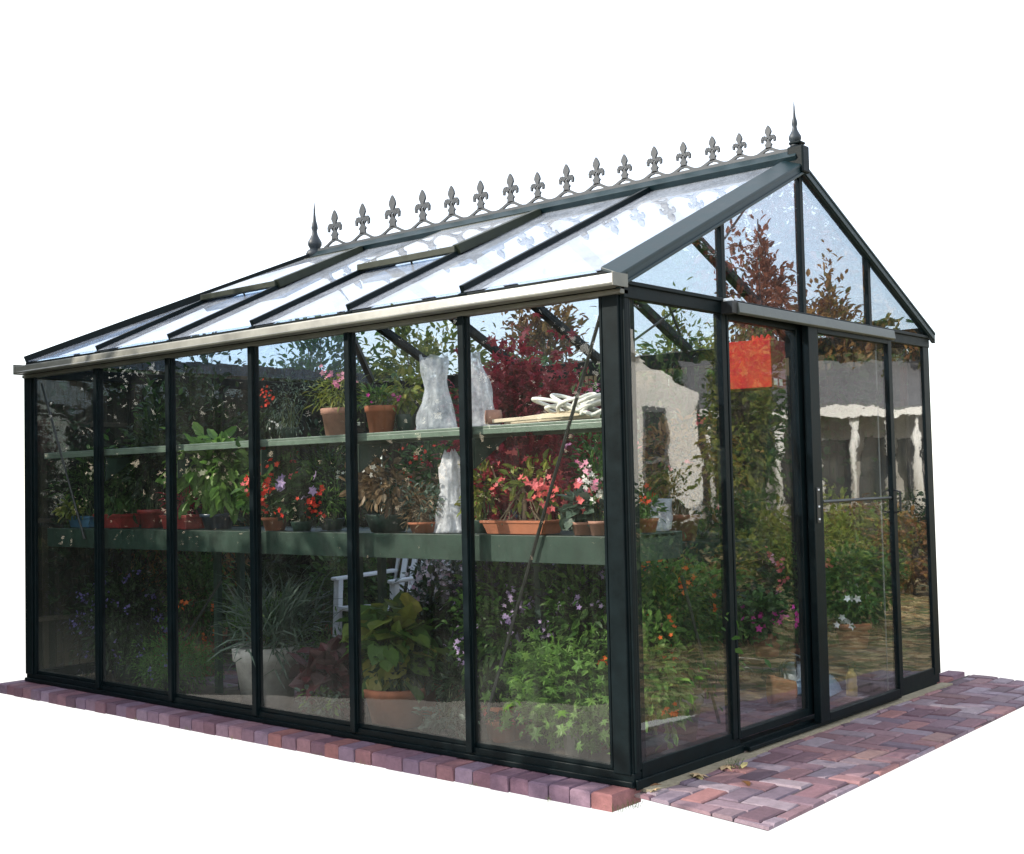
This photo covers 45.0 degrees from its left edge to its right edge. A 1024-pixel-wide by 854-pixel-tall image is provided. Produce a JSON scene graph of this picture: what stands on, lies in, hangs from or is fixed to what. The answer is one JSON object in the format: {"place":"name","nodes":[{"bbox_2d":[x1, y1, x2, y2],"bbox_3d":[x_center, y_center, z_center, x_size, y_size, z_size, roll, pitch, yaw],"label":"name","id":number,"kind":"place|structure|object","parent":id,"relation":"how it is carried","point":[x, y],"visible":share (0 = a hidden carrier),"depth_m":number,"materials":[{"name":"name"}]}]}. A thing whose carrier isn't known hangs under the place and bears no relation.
{"place":"outdoors","nodes":[
{"label":"outdoors","id":0,"kind":"place"},
{"bbox_2d":[85,665,884,791],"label":"soil floor","id":1,"kind":"structure","parent":0,"point":[233,694],"depth_m":7.08,"materials":[{"name":"soil"}]},
{"bbox_2d":[49,550,190,683],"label":"flowering shrub","id":2,"kind":"object","parent":1,"relation":"on","point":[152,597],"visible":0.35,"depth_m":7.95,"materials":[{"name":"green plant"}]},
{"bbox_2d":[63,549,182,680],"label":"leafy plant","id":3,"kind":"object","parent":1,"relation":"on","point":[112,636],"visible":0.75,"depth_m":7.74,"materials":[{"name":"green plant"}]},
{"bbox_2d":[111,623,236,694],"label":"fern bush","id":4,"kind":"object","parent":1,"relation":"on","point":[186,682],"visible":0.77,"depth_m":7.27,"materials":[{"name":"green plant"}]},
{"bbox_2d":[119,342,242,663],"bbox_3d":[-2.268,0.519,8.364,1.036,2.182,0.855,-3,-3,41],"label":"tall shrub","id":5,"kind":"object","parent":1,"relation":"on","point":[159,395],"visible":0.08,"depth_m":8.29,"materials":[{"name":"green plant"}]},
{"bbox_2d":[192,564,347,708],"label":"potted plant","id":6,"kind":"object","parent":1,"relation":"on","point":[284,613],"visible":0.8,"depth_m":6.62,"materials":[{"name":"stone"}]},
{"bbox_2d":[284,607,343,661],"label":"leafy plant","id":7,"kind":"object","parent":1,"relation":"on","point":[323,636],"visible":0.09,"depth_m":6.64,"materials":[{"name":"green plant"}]},
{"bbox_2d":[294,684,349,717],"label":"leafy plant","id":8,"kind":"object","parent":1,"relation":"on","point":[321,708],"visible":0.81,"depth_m":6.13,"materials":[{"name":"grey plant"}]},
{"bbox_2d":[286,634,365,719],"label":"burgundy plant","id":9,"kind":"object","parent":1,"relation":"on","point":[326,665],"visible":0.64,"depth_m":6.20,"materials":[{"name":"red plant"}]},
{"bbox_2d":[47,525,682,744],"bbox_3d":[-1.092,1.026,6.584,4.410,0.962,0.535,-3,-3,41],"label":"plant bench","id":10,"kind":"object","parent":1,"relation":"on","point":[565,546],"visible":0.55,"depth_m":6.02,"materials":[{"name":"green paint"}]},
{"bbox_2d":[42,442,122,526],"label":"potted plant","id":11,"kind":"object","parent":10,"relation":"on","point":[87,521],"visible":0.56,"depth_m":7.87,"materials":[{"name":"green plant"}]},
{"bbox_2d":[75,430,165,527],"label":"potted plant","id":12,"kind":"object","parent":10,"relation":"on","point":[119,518],"visible":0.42,"depth_m":7.59,"materials":[{"name":"green plant"}]},
{"bbox_2d":[120,369,191,527],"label":"potted plant","id":13,"kind":"object","parent":10,"relation":"on","point":[149,516],"visible":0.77,"depth_m":7.44,"materials":[{"name":"green plant"}]},
{"bbox_2d":[159,485,204,528],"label":"potted plant","id":14,"kind":"object","parent":10,"relation":"on","point":[191,520],"visible":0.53,"depth_m":7.07,"materials":[{"name":"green plant"}]},
{"bbox_2d":[155,422,248,528],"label":"potted plant","id":15,"kind":"object","parent":10,"relation":"on","point":[218,486],"visible":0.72,"depth_m":6.92,"materials":[{"name":"green plant"}]},
{"bbox_2d":[230,431,311,530],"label":"geranium","id":16,"kind":"object","parent":10,"relation":"on","point":[286,465],"visible":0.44,"depth_m":6.49,"materials":[{"name":"plant"}]},
{"bbox_2d":[265,467,339,530],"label":"geranium","id":17,"kind":"object","parent":10,"relation":"on","point":[297,487],"visible":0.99,"depth_m":6.30,"materials":[{"name":"green plant"}]},
{"bbox_2d":[280,419,377,529],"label":"green bush","id":18,"kind":"object","parent":10,"relation":"on","point":[331,522],"visible":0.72,"depth_m":6.38,"materials":[{"name":"green plant"}]},
{"bbox_2d":[338,451,439,531],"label":"withered plant","id":19,"kind":"object","parent":10,"relation":"on","point":[386,519],"visible":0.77,"depth_m":5.96,"materials":[{"name":"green plant"}]},
{"bbox_2d":[363,464,383,507],"bbox_3d":[-0.666,0.302,6.013,0.102,0.296,0.111,0,-3,-32],"label":"white bloom","id":20,"kind":"object","parent":19,"relation":"in","point":[373,467],"visible":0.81,"depth_m":6.00,"materials":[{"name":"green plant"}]},
{"bbox_2d":[395,476,459,533],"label":"potted plant","id":21,"kind":"object","parent":10,"relation":"on","point":[423,524],"visible":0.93,"depth_m":5.76,"materials":[{"name":"green plant"}]},
{"bbox_2d":[433,449,460,532],"bbox_3d":[-0.295,0.294,5.735,0.205,0.389,0.120,-3,-3,41],"label":"plastic bag","id":22,"kind":"object","parent":10,"relation":"on","point":[447,520],"visible":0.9,"depth_m":5.70,"materials":[{"name":"white"}]},
{"bbox_2d":[454,459,508,532],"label":"potted plant","id":23,"kind":"object","parent":10,"relation":"on","point":[479,514],"visible":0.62,"depth_m":5.55,"materials":[{"name":"green plant"}]},
{"bbox_2d":[473,432,573,534],"bbox_3d":[0.045,0.229,5.505,0.565,0.485,0.382,-3,-3,41],"label":"begonia","id":24,"kind":"object","parent":10,"relation":"on","point":[537,457],"visible":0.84,"depth_m":5.41,"materials":[{"name":"plant"}]},
{"bbox_2d":[491,466,547,520],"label":"bare stem","id":25,"kind":"object","parent":24,"relation":"in","point":[524,509],"visible":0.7,"depth_m":5.43,"materials":[{"name":"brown plant"}]},
{"bbox_2d":[549,478,603,535],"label":"potted plant","id":26,"kind":"object","parent":10,"relation":"on","point":[577,523],"visible":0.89,"depth_m":5.13,"materials":[{"name":"green plant"}]},
{"bbox_2d":[574,443,603,535],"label":"potted plant","id":27,"kind":"object","parent":10,"relation":"on","point":[596,527],"visible":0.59,"depth_m":5.08,"materials":[{"name":"pink plant"}]},
{"bbox_2d":[639,483,670,532],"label":"potted plant","id":28,"kind":"object","parent":10,"relation":"on","point":[648,523],"visible":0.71,"depth_m":5.24,"materials":[{"name":"orange plant"}]},
{"bbox_2d":[651,498,671,530],"bbox_3d":[0.651,0.383,5.393,0.100,0.140,0.099,-3,-3,41],"label":"glass jug","id":29,"kind":"object","parent":10,"relation":"on","point":[666,524],"visible":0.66,"depth_m":5.41,"materials":[{"name":"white glass"}]},
{"bbox_2d":[335,590,457,728],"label":"heart leaf plant","id":30,"kind":"object","parent":1,"relation":"on","point":[395,690],"visible":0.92,"depth_m":6.04,"materials":[{"name":"plant"}]},
{"bbox_2d":[412,628,503,738],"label":"trailing plant","id":31,"kind":"object","parent":1,"relation":"on","point":[449,712],"visible":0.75,"depth_m":5.76,"materials":[{"name":"green plant"}]},
{"bbox_2d":[13,102,940,789],"bbox_3d":[-0.323,-0.024,7.490,4.814,3.125,3.220,-3,-3,41],"label":"greenhouse","id":32,"kind":"object","parent":1,"relation":"on","point":[317,274],"visible":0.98,"depth_m":6.17,"materials":[{"name":"paint"}]},
{"bbox_2d":[230,410,296,440],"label":"trailing plant","id":33,"kind":"object","parent":32,"relation":"on","point":[265,433],"visible":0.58,"depth_m":6.53,"materials":[{"name":"green plant"}]},
{"bbox_2d":[259,359,320,437],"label":"wispy plant","id":34,"kind":"object","parent":32,"relation":"on","point":[290,431],"visible":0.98,"depth_m":6.43,"materials":[{"name":"green plant"}]},
{"bbox_2d":[300,364,369,435],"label":"potted plant","id":35,"kind":"object","parent":32,"relation":"on","point":[334,420],"visible":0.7,"depth_m":6.15,"materials":[{"name":"green plant"}]},
{"bbox_2d":[357,381,404,432],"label":"potted plant","id":36,"kind":"object","parent":32,"relation":"on","point":[380,417],"visible":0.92,"depth_m":5.95,"materials":[{"name":"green plant"}]},
{"bbox_2d":[379,364,430,430],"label":"trailing plant","id":37,"kind":"object","parent":32,"relation":"on","point":[406,420],"visible":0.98,"depth_m":5.97,"materials":[{"name":"plant"}]},
{"bbox_2d":[416,354,456,429],"bbox_3d":[-0.348,-0.165,5.741,0.237,0.359,0.161,-2,-3,17],"label":"plastic bag","id":38,"kind":"object","parent":32,"relation":"on","point":[439,360],"visible":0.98,"depth_m":5.73,"materials":[{"name":"white"}]},
{"bbox_2d":[471,356,499,425],"bbox_3d":[-0.141,-0.176,5.582,0.209,0.358,0.118,-3,-3,41],"label":"plastic bag","id":39,"kind":"object","parent":32,"relation":"on","point":[479,383],"visible":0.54,"depth_m":5.56,"materials":[{"name":"white"}]},
{"bbox_2d":[484,410,501,423],"bbox_3d":[-0.082,-0.044,5.468,0.080,0.060,0.080,-3,-3,41],"label":"flower pot","id":40,"kind":"object","parent":32,"relation":"on","point":[490,415],"visible":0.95,"depth_m":5.44,"materials":[{"name":"ceramic"}]},
{"bbox_2d":[492,410,599,424],"bbox_3d":[0.141,-0.042,5.298,0.502,0.046,0.124,-3,-3,41],"label":"wooden slat","id":41,"kind":"object","parent":32,"relation":"on","point":[553,416],"visible":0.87,"depth_m":5.27,"materials":[{"name":"brown wood"}]},
{"bbox_2d":[531,392,600,417],"bbox_3d":[0.274,-0.092,5.215,0.414,0.121,0.204,-3,-3,41],"label":"garden hose","id":42,"kind":"object","parent":41,"relation":"on","point":[589,401],"visible":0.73,"depth_m":5.17,"materials":[{"name":"white plastic"}]},
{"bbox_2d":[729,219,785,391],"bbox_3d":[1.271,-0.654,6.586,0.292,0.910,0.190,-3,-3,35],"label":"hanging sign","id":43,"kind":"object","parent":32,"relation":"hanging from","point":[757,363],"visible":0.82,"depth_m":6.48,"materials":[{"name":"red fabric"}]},
{"bbox_2d":[725,314,813,738],"bbox_3d":[1.182,0.432,5.673,0.036,1.855,0.710,-3,-3,41],"label":"sliding door","id":44,"kind":"structure","parent":32,"relation":"in","point":[800,479],"depth_m":5.87,"materials":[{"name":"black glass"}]},
{"bbox_2d":[802,325,903,722],"bbox_3d":[1.743,0.462,6.218,0.075,1.883,0.940,-3,-3,41],"label":"sliding door","id":45,"kind":"structure","parent":32,"relation":"in","point":[822,712],"depth_m":5.93,"materials":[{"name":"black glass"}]},
{"bbox_2d":[422,561,555,740],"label":"flowering shrub","id":46,"kind":"object","parent":1,"relation":"on","point":[482,612],"visible":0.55,"depth_m":5.71,"materials":[{"name":"green plant"}]},
{"bbox_2d":[481,677,534,742],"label":"potted plant","id":47,"kind":"object","parent":1,"relation":"on","point":[507,736],"visible":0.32,"depth_m":5.65,"materials":[{"name":"green plant"}]},
{"bbox_2d":[431,510,654,734],"bbox_3d":[0.183,0.868,5.915,1.344,1.160,0.873,-3,-3,31],"label":"flowering shrub","id":48,"kind":"object","parent":1,"relation":"on","point":[486,567],"visible":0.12,"depth_m":5.78,"materials":[{"name":"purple plant"}]},
{"bbox_2d":[480,623,663,757],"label":"potted shrub","id":49,"kind":"object","parent":1,"relation":"on","point":[560,691],"visible":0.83,"depth_m":5.26,"materials":[{"name":"green plant"}]},
{"bbox_2d":[392,538,769,603],"bbox_3d":[0.201,1.162,8.540,3.300,0.800,0.480,-3,-3,41],"label":"plant bench","id":50,"kind":"object","parent":1,"relation":"on","point":[744,547],"visible":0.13,"depth_m":7.47,"materials":[{"name":"green paint"}]},
{"bbox_2d":[385,406,480,521],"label":"shrub","id":51,"kind":"object","parent":50,"relation":"on","point":[422,459],"visible":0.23,"depth_m":9.11,"materials":[{"name":"green plant"}]},
{"bbox_2d":[564,412,672,509],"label":"shrub","id":52,"kind":"object","parent":50,"relation":"on","point":[586,456],"visible":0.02,"depth_m":8.09,"materials":[{"name":"green plant"}]},
{"bbox_2d":[595,400,763,540],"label":"shrub","id":53,"kind":"object","parent":50,"relation":"on","point":[685,523],"visible":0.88,"depth_m":7.68,"materials":[{"name":"green plant"}]},
{"bbox_2d":[513,563,672,750],"bbox_3d":[0.392,0.914,5.601,0.737,1.031,0.734,-2,-3,10],"label":"flowering shrub","id":54,"kind":"object","parent":1,"relation":"on","point":[558,603],"visible":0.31,"depth_m":5.46,"materials":[{"name":"green plant"}]},
{"bbox_2d":[582,584,710,756],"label":"leafy plant","id":55,"kind":"object","parent":1,"relation":"on","point":[664,698],"visible":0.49,"depth_m":5.20,"materials":[{"name":"green plant"}]},
{"bbox_2d":[642,547,783,681],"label":"flowering bush","id":56,"kind":"object","parent":1,"relation":"on","point":[710,568],"visible":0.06,"depth_m":7.21,"materials":[{"name":"green plant"}]},
{"bbox_2d":[781,651,800,680],"bbox_3d":[1.594,1.337,6.809,0.149,0.237,0.355,-1,-3,-12],"label":"watering can","id":57,"kind":"object","parent":1,"relation":"on","point":[789,672],"visible":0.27,"depth_m":6.82,"materials":[{"name":"grey metal"}]},
{"bbox_2d":[742,502,873,661],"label":"flowering shrub","id":58,"kind":"object","parent":1,"relation":"on","point":[784,572],"visible":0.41,"depth_m":7.14,"materials":[{"name":"green plant"}]},
{"bbox_2d":[796,478,883,678],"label":"leafy plant","id":59,"kind":"object","parent":1,"relation":"on","point":[840,519],"visible":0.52,"depth_m":7.08,"materials":[{"name":"green plant"}]},
{"bbox_2d":[828,644,893,691],"bbox_3d":[1.918,1.340,6.905,0.335,0.205,0.300,-3,-3,41],"label":"upturned crate","id":60,"kind":"object","parent":1,"relation":"on","point":[869,655],"visible":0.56,"depth_m":6.78,"materials":[{"name":"brown wood"}]},
{"bbox_2d":[826,567,890,648],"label":"potted plant","id":61,"kind":"object","parent":60,"relation":"on","point":[851,637],"visible":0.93,"depth_m":6.87,"materials":[{"name":"green plant"}]},
{"bbox_2d":[148,641,869,751],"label":"greenhouse floor","id":62,"kind":"structure","parent":0,"point":[755,707],"depth_m":6.50,"materials":[{"name":"purple brick"}]},
{"bbox_2d":[93,362,225,669],"bbox_3d":[-2.318,0.580,8.333,1.131,2.061,0.811,-3,-3,41],"label":"tall shrub","id":63,"kind":"object","parent":62,"relation":"on","point":[144,552],"visible":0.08,"depth_m":8.23,"materials":[{"name":"green plant"}]},
{"bbox_2d":[122,354,249,648],"bbox_3d":[-2.138,0.556,8.284,1.115,2.095,0.859,-3,-3,41],"label":"tall shrub","id":64,"kind":"object","parent":62,"relation":"on","point":[203,422],"visible":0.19,"depth_m":8.18,"materials":[{"name":"green plant"}]},
{"bbox_2d":[148,551,247,676],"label":"green bush","id":65,"kind":"object","parent":62,"relation":"on","point":[195,569],"visible":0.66,"depth_m":7.85,"materials":[{"name":"green plant"}]},
{"bbox_2d":[188,552,311,643],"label":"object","id":66,"kind":"object","parent":62,"relation":"on","point":[272,570],"visible":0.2,"depth_m":8.53,"materials":[{"name":"green plant"}]},
{"bbox_2d":[290,391,395,633],"bbox_3d":[-1.271,0.642,9.254,1.285,1.969,0.870,-3,-3,41],"label":"shrub","id":67,"kind":"object","parent":62,"relation":"on","point":[362,513],"visible":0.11,"depth_m":9.22,"materials":[{"name":"green plant"}]},
{"bbox_2d":[296,555,409,648],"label":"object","id":68,"kind":"object","parent":62,"relation":"on","point":[370,582],"visible":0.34,"depth_m":8.37,"materials":[{"name":"green plant"}]},
{"bbox_2d":[331,558,450,636],"bbox_3d":[-0.725,1.116,7.876,0.590,0.882,0.625,-3,-3,41],"label":"garden chair","id":69,"kind":"object","parent":62,"relation":"on","point":[395,587],"visible":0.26,"depth_m":7.82,"materials":[{"name":"white plastic"}]},
{"bbox_2d":[380,559,483,717],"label":"leafy plant","id":70,"kind":"object","parent":62,"relation":"on","point":[442,630],"visible":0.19,"depth_m":6.34,"materials":[{"name":"green plant"}]},
{"bbox_2d":[395,559,475,698],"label":"flowering shrub","id":71,"kind":"object","parent":62,"relation":"on","point":[441,569],"visible":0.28,"depth_m":6.82,"materials":[{"name":"purple plant"}]},
{"bbox_2d":[414,313,602,573],"bbox_3d":[0.017,0.435,6.939,1.455,2.122,0.922,-3,-3,41],"label":"red maple","id":72,"kind":"object","parent":62,"relation":"on","point":[511,397],"visible":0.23,"depth_m":6.83,"materials":[{"name":"plant"}]},
{"bbox_2d":[550,352,652,584],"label":"climbing plant","id":73,"kind":"object","parent":62,"relation":"on","point":[595,438],"visible":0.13,"depth_m":6.24,"materials":[{"name":"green plant"}]},
{"bbox_2d":[518,477,688,630],"bbox_3d":[0.399,0.850,6.217,0.839,1.213,0.889,-1,-3,-8],"label":"flowering shrub","id":74,"kind":"object","parent":62,"relation":"on","point":[669,564],"visible":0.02,"depth_m":6.13,"materials":[{"name":"green plant"}]},
{"bbox_2d":[580,528,772,745],"bbox_3d":[0.728,0.923,5.587,0.846,0.998,0.935,0,-3,-21],"label":"flowering shrub","id":75,"kind":"object","parent":62,"relation":"on","point":[712,645],"visible":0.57,"depth_m":5.52,"materials":[{"name":"green plant"}]},
{"bbox_2d":[696,651,798,687],"bbox_3d":[1.310,1.369,6.900,0.540,0.197,0.215,-3,-3,41],"label":"wire stand","id":76,"kind":"object","parent":62,"relation":"on","point":[770,660],"visible":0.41,"depth_m":6.79,"materials":[{"name":"black metal"}]},
{"bbox_2d":[701,583,746,645],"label":"potted plant","id":77,"kind":"object","parent":76,"relation":"on","point":[718,640],"visible":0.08,"depth_m":6.99,"materials":[{"name":"green plant"}]},
{"bbox_2d":[719,585,798,656],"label":"geranium","id":78,"kind":"object","parent":76,"relation":"on","point":[767,628],"visible":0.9,"depth_m":6.76,"materials":[{"name":"plant"}]},
{"bbox_2d":[766,675,797,703],"bbox_3d":[1.409,1.370,6.453,0.140,0.150,0.150,1,-2,1],"label":"clay pot","id":79,"kind":"object","parent":62,"relation":"on","point":[778,689],"visible":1,"depth_m":6.41,"materials":[{"name":"ceramic"}]},
{"bbox_2d":[796,675,844,696],"bbox_3d":[1.686,1.407,6.839,0.257,0.094,0.425,-3,-3,32],"label":"compost sack","id":80,"kind":"object","parent":62,"relation":"on","point":[834,687],"visible":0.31,"depth_m":6.75,"materials":[{"name":"plastic"}]},
{"bbox_2d":[846,662,857,696],"bbox_3d":[1.825,1.355,6.655,0.064,0.178,0.064,-3,-3,41],"label":"yellow bottle","id":81,"kind":"object","parent":62,"relation":"on","point":[851,684],"visible":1,"depth_m":6.63,"materials":[{"name":"glass"}]},
{"bbox_2d":[0,0,1023,853],"label":"sky","id":82,"kind":"structure","parent":0,"point":[154,154],"materials":[{"name":"white"}]},
{"bbox_2d":[635,674,1023,830],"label":"brick paving","id":83,"kind":"structure","parent":0,"point":[838,755],"depth_m":5.26,"materials":[{"name":"brick"}]},
{"bbox_2d":[625,800,643,808],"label":"grass tuft","id":84,"kind":"object","parent":83,"relation":"on","point":[634,804],"visible":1,"depth_m":4.72,"materials":[{"name":"beige plant"}]},
{"bbox_2d":[689,773,707,778],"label":"fallen leaf","id":85,"kind":"object","parent":83,"relation":"on","point":[696,774],"visible":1,"depth_m":4.97,"materials":[{"name":"plant"}]},
{"bbox_2d":[719,765,733,770],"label":"fallen leaf","id":86,"kind":"object","parent":83,"relation":"on","point":[724,767],"visible":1,"depth_m":5.11,"materials":[{"name":"plant"}]},
{"bbox_2d":[726,758,746,768],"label":"grass tuft","id":87,"kind":"object","parent":83,"relation":"on","point":[736,763],"visible":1,"depth_m":5.12,"materials":[{"name":"green plant"}]},
{"bbox_2d":[740,762,747,767],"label":"fallen leaf","id":88,"kind":"object","parent":83,"relation":"on","point":[743,764],"visible":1,"depth_m":5.10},
{"bbox_2d":[643,682,952,791],"bbox_3d":[1.495,1.431,5.894,0.063,0.012,2.980,-3,-3,41],"label":"mortar strip","id":89,"kind":"object","parent":83,"relation":"on","point":[677,780],"visible":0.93,"depth_m":5.58,"materials":[{"name":"concrete"}]},
{"bbox_2d":[939,670,964,679],"bbox_3d":[2.596,1.488,7.329,0.103,0.062,0.195,-3,-3,41],"label":"loose brick","id":90,"kind":"object","parent":83,"relation":"on","point":[954,675],"visible":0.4,"depth_m":7.31,"materials":[{"name":"brick"}]},
{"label":"lawn","id":91,"kind":"structure","parent":0,"visible":0},
{"bbox_2d":[0,680,640,811],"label":"brick edging","id":92,"kind":"object","parent":91,"relation":"on","point":[572,791],"visible":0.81,"depth_m":5.64,"materials":[{"name":"brick"}]},
{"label":"rear bed","id":93,"kind":"structure","parent":0,"visible":0},
{"bbox_2d":[37,354,367,676],"bbox_3d":[-2.152,0.636,9.334,0.210,2.254,3.096,-3,-3,41],"label":"brushwood screen","id":94,"kind":"object","parent":93,"relation":"on","point":[70,403],"visible":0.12,"depth_m":8.46,"materials":[{"name":"green plant"}]},
{"bbox_2d":[175,331,245,365],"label":"garden tree","id":95,"kind":"object","parent":93,"relation":"on","point":[204,359],"visible":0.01,"depth_m":11.84,"materials":[{"name":"green plant"}]},
{"bbox_2d":[259,301,411,379],"bbox_3d":[-1.919,0.276,12.257,1.811,3.174,1.618,-3,-3,41],"label":"garden tree","id":96,"kind":"object","parent":93,"relation":"on","point":[310,363],"visible":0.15,"depth_m":12.29,"materials":[{"name":"green plant"}]},
{"bbox_2d":[341,295,493,403],"bbox_3d":[-0.917,0.216,11.977,1.667,3.224,1.376,-3,-3,28],"label":"garden tree","id":97,"kind":"object","parent":93,"relation":"on","point":[425,345],"visible":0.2,"depth_m":11.92,"materials":[{"name":"green plant"}]},
{"bbox_2d":[381,312,917,667],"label":"building","id":98,"kind":"structure","parent":93,"relation":"on","point":[849,441],"depth_m":7.96,"materials":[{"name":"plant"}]},
{"bbox_2d":[714,662,953,683],"bbox_3d":[0.690,1.591,8.694,4.801,0.063,0.201,-3,-3,41],"label":"brick edging","id":99,"kind":"object","parent":93,"relation":"on","point":[944,679],"visible":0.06,"depth_m":7.37,"materials":[{"name":"brick"}]},
{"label":"left lawn","id":100,"kind":"structure","parent":0,"visible":0},
{"bbox_2d":[483,335,574,368],"bbox_3d":[0.099,0.161,13.010,1.385,3.378,1.690,-3,-3,41],"label":"garden tree","id":101,"kind":"object","parent":100,"relation":"on","point":[523,357],"depth_m":13.04,"materials":[{"name":"red plant"}]},
{"bbox_2d":[482,267,596,370],"bbox_3d":[0.207,0.111,11.971,1.545,3.381,1.658,0,-3,-31],"label":"garden tree","id":102,"kind":"object","parent":100,"relation":"on","point":[539,334],"visible":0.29,"depth_m":11.90,"materials":[{"name":"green plant"}]},
{"bbox_2d":[635,277,713,408],"bbox_3d":[1.872,0.070,14.183,1.113,3.577,1.158,-1,-2,-1],"label":"garden tree","id":103,"kind":"object","parent":100,"relation":"on","point":[668,348],"visible":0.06,"depth_m":14.01,"materials":[{"name":"green plant"}]},
{"bbox_2d":[714,210,797,341],"bbox_3d":[2.735,-0.338,13.727,1.002,4.314,0.924,0,-3,-27],"label":"garden tree","id":104,"kind":"object","parent":100,"relation":"on","point":[773,293],"visible":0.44,"depth_m":13.68,"materials":[{"name":"brown plant"}]},
{"bbox_2d":[784,239,863,478],"bbox_3d":[3.470,-0.118,13.629,0.888,3.832,0.921,-2,-2,5],"label":"garden tree","id":105,"kind":"object","parent":100,"relation":"on","point":[829,306],"visible":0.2,"depth_m":13.56,"materials":[{"name":"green plant"}]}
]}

